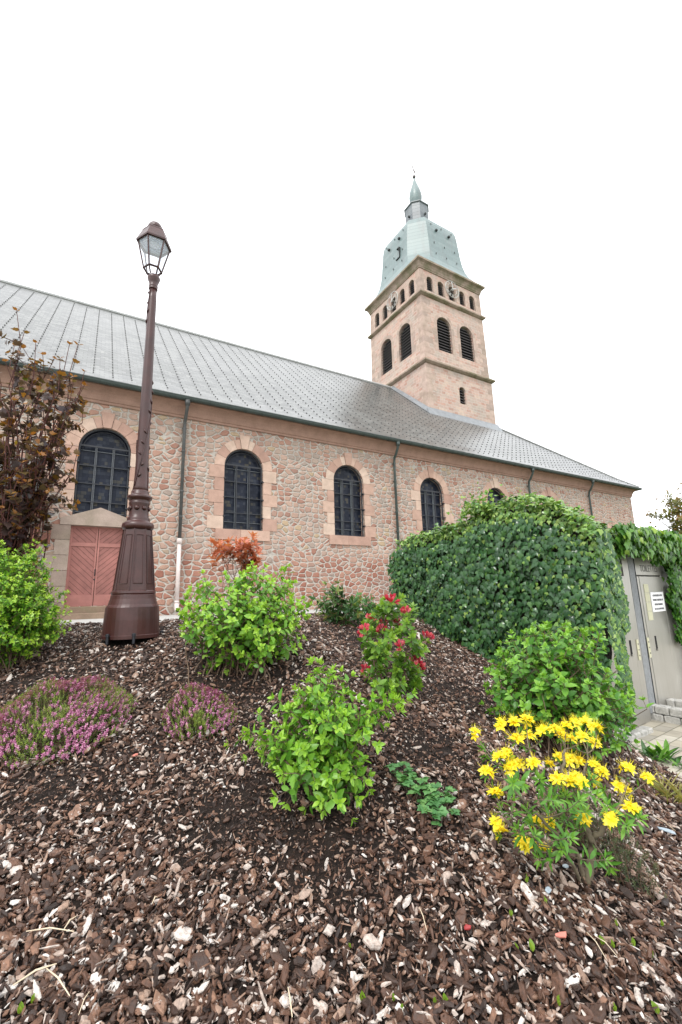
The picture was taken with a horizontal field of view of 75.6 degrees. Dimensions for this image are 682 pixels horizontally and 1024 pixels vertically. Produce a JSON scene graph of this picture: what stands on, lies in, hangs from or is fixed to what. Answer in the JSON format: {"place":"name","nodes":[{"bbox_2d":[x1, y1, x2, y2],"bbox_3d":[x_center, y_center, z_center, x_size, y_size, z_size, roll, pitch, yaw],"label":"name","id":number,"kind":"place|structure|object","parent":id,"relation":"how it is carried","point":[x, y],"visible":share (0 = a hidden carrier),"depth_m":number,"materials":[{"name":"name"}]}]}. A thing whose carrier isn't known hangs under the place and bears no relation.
{"place":"outdoors","nodes":[
{"label":"outdoors","id":0,"kind":"place"},
{"bbox_2d":[61,608,396,625],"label":"path","id":1,"kind":"structure","parent":0,"point":[163,617],"depth_m":10.73,"materials":[{"name":"beige stone"}]},
{"bbox_2d":[0,612,681,1023],"bbox_3d":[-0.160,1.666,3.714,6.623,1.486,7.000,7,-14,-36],"label":"bark mulch","id":2,"kind":"object","parent":0,"point":[204,1002],"visible":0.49,"depth_m":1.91,"materials":[{"name":"brown wood"}]},
{"bbox_2d":[17,1001,23,1013],"bbox_3d":[-1.089,1.688,1.495,0.016,0.033,0.014,1,-12,-13],"label":"sprout","id":3,"kind":"object","parent":2,"relation":"on","point":[20,1007],"visible":1,"depth_m":1.49,"materials":[{"name":"green plant"}]},
{"bbox_2d":[13,963,56,985],"bbox_3d":[-1.108,1.673,1.593,0.129,0.028,0.007,4,-13,-26],"label":"straw","id":4,"kind":"object","parent":2,"relation":"on","point":[35,970],"visible":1,"depth_m":1.59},
{"bbox_2d":[0,538,71,674],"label":"euonymus bush","id":5,"kind":"object","parent":2,"relation":"on","point":[25,620],"visible":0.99,"depth_m":4.00,"materials":[{"name":"green plant"}]},
{"bbox_2d":[0,306,89,572],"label":"copper leaved shrub","id":6,"kind":"object","parent":2,"relation":"on","point":[23,501],"visible":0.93,"depth_m":4.82,"materials":[{"name":"brown plant"}]},
{"bbox_2d":[26,927,73,931],"bbox_3d":[-1.150,1.653,1.738,0.188,0.019,0.006,-2,-11,0],"label":"straw","id":7,"kind":"object","parent":2,"relation":"on","point":[50,928],"visible":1,"depth_m":1.74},
{"bbox_2d":[45,968,69,995],"bbox_3d":[-1.011,1.673,1.567,0.167,0.029,0.006,-8,-13,31],"label":"straw","id":8,"kind":"object","parent":2,"relation":"on","point":[56,976],"visible":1,"depth_m":1.56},
{"bbox_2d":[0,674,137,769],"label":"heather","id":9,"kind":"object","parent":2,"relation":"on","point":[48,691],"visible":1,"depth_m":2.98,"materials":[{"name":"pink plant"}]},
{"bbox_2d":[101,221,171,644],"bbox_3d":[-2.277,-1.169,5.126,0.581,5.166,0.581,-2,-11,0],"label":"street lamp","id":10,"kind":"object","parent":2,"relation":"on","point":[132,610],"visible":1,"depth_m":4.76,"materials":[{"name":"brown metal"}]},
{"bbox_2d":[161,682,237,741],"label":"heather","id":11,"kind":"object","parent":2,"relation":"on","point":[196,703],"visible":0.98,"depth_m":3.09,"materials":[{"name":"pink plant"}]},
{"bbox_2d":[207,531,263,604],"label":"photinia shrub","id":12,"kind":"object","parent":2,"relation":"on","point":[241,545],"visible":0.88,"depth_m":5.68,"materials":[{"name":"red plant"}]},
{"bbox_2d":[176,560,313,684],"bbox_3d":[-0.842,0.993,4.011,1.197,1.084,1.139,5,-13,-30],"label":"hydrangea bush","id":13,"kind":"object","parent":2,"relation":"on","point":[242,632],"visible":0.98,"depth_m":3.79,"materials":[{"name":"green plant"}]},
{"bbox_2d":[287,987,292,1016],"bbox_3d":[-0.175,1.678,1.505,0.006,0.031,0.082,2,-12,-15],"label":"straw","id":14,"kind":"object","parent":2,"relation":"on","point":[290,1002],"visible":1,"depth_m":1.50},
{"bbox_2d":[224,655,417,825],"bbox_3d":[-0.114,1.246,2.444,1.153,0.824,0.812,-2,-11,0],"label":"weigela shrub","id":15,"kind":"object","parent":2,"relation":"on","point":[321,761],"visible":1,"depth_m":2.37,"materials":[{"name":"green plant"}]},
{"bbox_2d":[308,580,378,628],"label":"rhododendron shrub","id":16,"kind":"object","parent":2,"relation":"on","point":[353,611],"visible":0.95,"depth_m":5.41,"materials":[{"name":"green plant"}]},
{"bbox_2d":[360,991,365,999],"bbox_3d":[0.075,1.689,1.532,0.018,0.037,0.018,5,-13,-31],"label":"sprout","id":17,"kind":"object","parent":2,"relation":"on","point":[361,994],"visible":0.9,"depth_m":1.53,"materials":[{"name":"green plant"}]},
{"bbox_2d":[355,592,378,618],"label":"young shrub","id":18,"kind":"object","parent":2,"relation":"on","point":[371,605],"visible":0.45,"depth_m":6.12,"materials":[{"name":"green plant"}]},
{"bbox_2d":[357,591,434,696],"bbox_3d":[0.454,1.065,3.477,0.650,0.862,0.518,-2,-11,0],"label":"red azalea","id":19,"kind":"object","parent":2,"relation":"on","point":[378,652],"visible":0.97,"depth_m":3.45,"materials":[{"name":"green plant"}]},
{"bbox_2d":[385,761,459,828],"bbox_3d":[0.425,1.521,2.378,0.458,0.210,0.307,-10,-14,36],"label":"columbine plant","id":20,"kind":"object","parent":2,"relation":"on","point":[434,799],"visible":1,"depth_m":2.36,"materials":[{"name":"green plant"}]},
{"bbox_2d":[464,924,470,929],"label":"leaf litter","id":21,"kind":"object","parent":2,"relation":"on","point":[467,927],"visible":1,"depth_m":1.72,"materials":[{"name":"red plant"}]},
{"bbox_2d":[529,939,534,951],"bbox_3d":[0.724,1.645,1.669,0.023,0.038,0.016,3,-34,-4],"label":"sprout","id":22,"kind":"object","parent":2,"relation":"on","point":[532,945],"visible":1,"depth_m":1.67,"materials":[{"name":"green plant"}]},
{"bbox_2d":[545,886,551,893],"bbox_3d":[0.884,1.611,1.875,0.020,0.014,0.040,-11,-15,39],"label":"stone chip","id":23,"kind":"object","parent":2,"relation":"on","point":[548,889],"visible":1,"depth_m":1.87,"materials":[{"name":"grey stone"}]},
{"bbox_2d":[557,995,560,1006],"bbox_3d":[0.743,1.671,1.502,0.014,0.033,0.016,-9,-14,34],"label":"sprout","id":24,"kind":"object","parent":2,"relation":"on","point":[558,1001],"visible":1,"depth_m":1.50,"materials":[{"name":"green plant"}]},
{"bbox_2d":[555,931,566,937],"bbox_3d":[0.850,1.632,1.695,0.050,0.016,0.018,-1,-11,-5],"label":"chip","id":25,"kind":"object","parent":2,"relation":"on","point":[561,934],"visible":1,"depth_m":1.69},
{"bbox_2d":[469,709,656,886],"bbox_3d":[1.097,1.354,2.061,0.937,0.751,0.640,-2,-11,0],"label":"yellow azalea","id":26,"kind":"object","parent":2,"relation":"on","point":[576,780],"visible":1,"depth_m":2.02,"materials":[{"name":"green plant"}]},
{"bbox_2d":[479,620,653,793],"bbox_3d":[1.766,1.542,3.574,1.232,1.301,1.250,-2,-11,0],"label":"hydrangea bush","id":27,"kind":"object","parent":2,"relation":"on","point":[550,688],"visible":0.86,"depth_m":3.35,"materials":[{"name":"green plant"}]},
{"bbox_2d":[535,782,659,879],"bbox_3d":[1.348,1.688,2.333,0.612,0.543,0.330,-2,-11,0],"label":"heather","id":28,"kind":"object","parent":2,"relation":"on","point":[616,838],"visible":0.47,"depth_m":2.29,"materials":[{"name":"green plant"}]},
{"bbox_2d":[598,935,604,944],"bbox_3d":[1.012,1.660,1.706,0.016,0.038,0.018,-1,-11,-3],"label":"sprout","id":29,"kind":"object","parent":2,"relation":"on","point":[601,941],"visible":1,"depth_m":1.70,"materials":[{"name":"green plant"}]},
{"bbox_2d":[631,937,635,945],"bbox_3d":[1.145,1.686,1.720,0.016,0.033,0.013,-7,-12,26],"label":"sprout","id":30,"kind":"object","parent":2,"relation":"on","point":[633,942],"visible":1,"depth_m":1.72,"materials":[{"name":"green plant"}]},
{"bbox_2d":[606,846,670,901],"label":"heather","id":31,"kind":"object","parent":2,"relation":"on","point":[651,883],"visible":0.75,"depth_m":2.09,"materials":[{"name":"brown plant"}]},
{"bbox_2d":[651,1000,659,1013],"bbox_3d":[1.080,1.702,1.508,0.023,0.030,0.013,-8,-13,29],"label":"sprout","id":32,"kind":"object","parent":2,"relation":"on","point":[657,1010],"visible":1,"depth_m":1.51,"materials":[{"name":"green plant"}]},
{"bbox_2d":[635,767,681,803],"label":"dry grass tuft","id":33,"kind":"object","parent":2,"relation":"on","point":[658,786],"visible":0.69,"depth_m":3.27,"materials":[{"name":"plant"}]},
{"bbox_2d":[657,826,675,834],"bbox_3d":[2.012,1.964,2.715,0.037,0.009,0.106,6,-14,-34],"label":"stone chip","id":34,"kind":"object","parent":2,"relation":"on","point":[667,830],"visible":1,"depth_m":2.71,"materials":[{"name":"grey stone"}]},
{"bbox_2d":[0,0,681,530],"label":"sky","id":35,"kind":"structure","parent":0,"point":[274,146],"materials":[{"name":"white"}]},
{"bbox_2d":[631,719,681,778],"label":"pavement","id":36,"kind":"structure","parent":0,"point":[671,733],"depth_m":4.78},
{"bbox_2d":[613,725,652,744],"bbox_3d":[3.030,2.367,4.599,0.313,0.177,1.405,-10,-14,37],"label":"stone edging","id":37,"kind":"object","parent":36,"relation":"on","point":[639,732],"visible":0.23,"depth_m":4.88,"materials":[{"name":"stone"}]},
{"bbox_2d":[611,555,681,726],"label":"public toilet","id":38,"kind":"object","parent":36,"relation":"on","point":[654,648],"visible":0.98,"depth_m":5.86,"materials":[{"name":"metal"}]},
{"bbox_2d":[386,482,635,726],"bbox_3d":[2.264,1.148,6.479,1.265,3.216,3.506,6,-14,-35],"label":"ivy","id":39,"kind":"object","parent":38,"relation":"attached to","point":[484,581],"visible":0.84,"depth_m":5.77,"materials":[{"name":"green plant"}]},
{"bbox_2d":[611,576,645,726],"bbox_3d":[3.364,1.665,5.312,0.802,1.772,0.075,6,-14,-35],"label":"door","id":40,"kind":"structure","parent":38,"relation":"in","point":[633,665],"depth_m":5.39,"materials":[{"name":"metal"}]},
{"bbox_2d":[596,521,681,645],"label":"creeper","id":41,"kind":"object","parent":38,"relation":"hanging from","point":[663,548],"visible":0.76,"depth_m":5.92,"materials":[{"name":"green plant"}]},
{"bbox_2d":[638,576,680,704],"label":"door","id":42,"kind":"structure","parent":38,"relation":"in","point":[663,663],"depth_m":6.00,"materials":[{"name":"metal"}]},
{"bbox_2d":[629,739,681,763],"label":"weed clump","id":43,"kind":"object","parent":36,"relation":"on","point":[659,750],"visible":0.91,"depth_m":4.20,"materials":[{"name":"green plant"}]},
{"bbox_2d":[650,703,681,724],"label":"stone wall","id":44,"kind":"structure","parent":36,"relation":"on","point":[667,714],"depth_m":5.38,"materials":[{"name":"stone"}]},
{"bbox_2d":[658,757,681,767],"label":"weed clump","id":45,"kind":"object","parent":36,"relation":"on","point":[674,763],"visible":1,"depth_m":4.03,"materials":[{"name":"green plant"}]},
{"bbox_2d":[666,698,681,707],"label":"stone wall","id":46,"kind":"structure","parent":36,"relation":"on","point":[672,702],"depth_m":5.71,"materials":[{"name":"stone"}]},
{"bbox_3d":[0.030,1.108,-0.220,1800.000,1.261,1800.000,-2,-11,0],"label":"ground","id":47,"kind":"structure","parent":0,"visible":0},
{"bbox_2d":[0,165,641,619],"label":"church","id":48,"kind":"structure","parent":47,"relation":"on","point":[312,475],"depth_m":16.86,"materials":[{"name":"stone"}]},
{"bbox_2d":[64,526,122,606],"bbox_3d":[-6.896,1.506,12.361,1.360,2.220,0.132,5,-13,-30],"label":"door","id":49,"kind":"structure","parent":48,"relation":"in","point":[81,575],"depth_m":12.31,"materials":[{"name":"red wood"}]},
{"bbox_2d":[54,412,137,516],"bbox_3d":[-6.936,-1.312,12.853,2.375,3.280,0.320,5,-13,-30],"label":"window","id":50,"kind":"structure","parent":48,"relation":"in","point":[103,464],"depth_m":12.91,"materials":[{"name":"black glass"}]},
{"bbox_2d":[207,435,276,540],"bbox_3d":[-3.337,-0.825,14.933,2.395,3.620,0.323,5,-13,-30],"label":"window","id":51,"kind":"structure","parent":48,"relation":"in","point":[238,494],"depth_m":14.96,"materials":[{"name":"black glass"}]},
{"bbox_2d":[322,453,375,545],"bbox_3d":[0.256,-0.503,17.051,2.365,3.620,0.322,5,-13,-30],"label":"window","id":52,"kind":"structure","parent":48,"relation":"in","point":[344,528],"depth_m":17.07,"materials":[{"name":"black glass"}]},
{"bbox_2d":[410,467,453,537],"bbox_3d":[3.932,-0.175,19.215,2.392,3.620,0.322,5,-13,-30],"label":"window","id":53,"kind":"structure","parent":48,"relation":"in","point":[427,493],"depth_m":19.34,"materials":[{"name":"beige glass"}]},
{"bbox_2d":[480,478,509,513],"bbox_3d":[7.542,0.148,21.340,2.416,3.620,0.322,5,-13,-30],"label":"window","id":54,"kind":"structure","parent":48,"relation":"in","point":[494,484],"depth_m":21.57,"materials":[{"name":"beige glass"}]},
{"bbox_2d":[539,487,558,504],"bbox_3d":[11.174,0.471,23.471,2.401,3.620,0.322,5,-13,-30],"label":"window","id":55,"kind":"structure","parent":48,"relation":"in","point":[547,492],"depth_m":23.65,"materials":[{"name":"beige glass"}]},
{"bbox_2d":[645,483,681,533],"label":"tree","id":56,"kind":"object","parent":47,"relation":"on","point":[675,510],"visible":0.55,"depth_m":13.00,"materials":[{"name":"green plant"}]}
]}

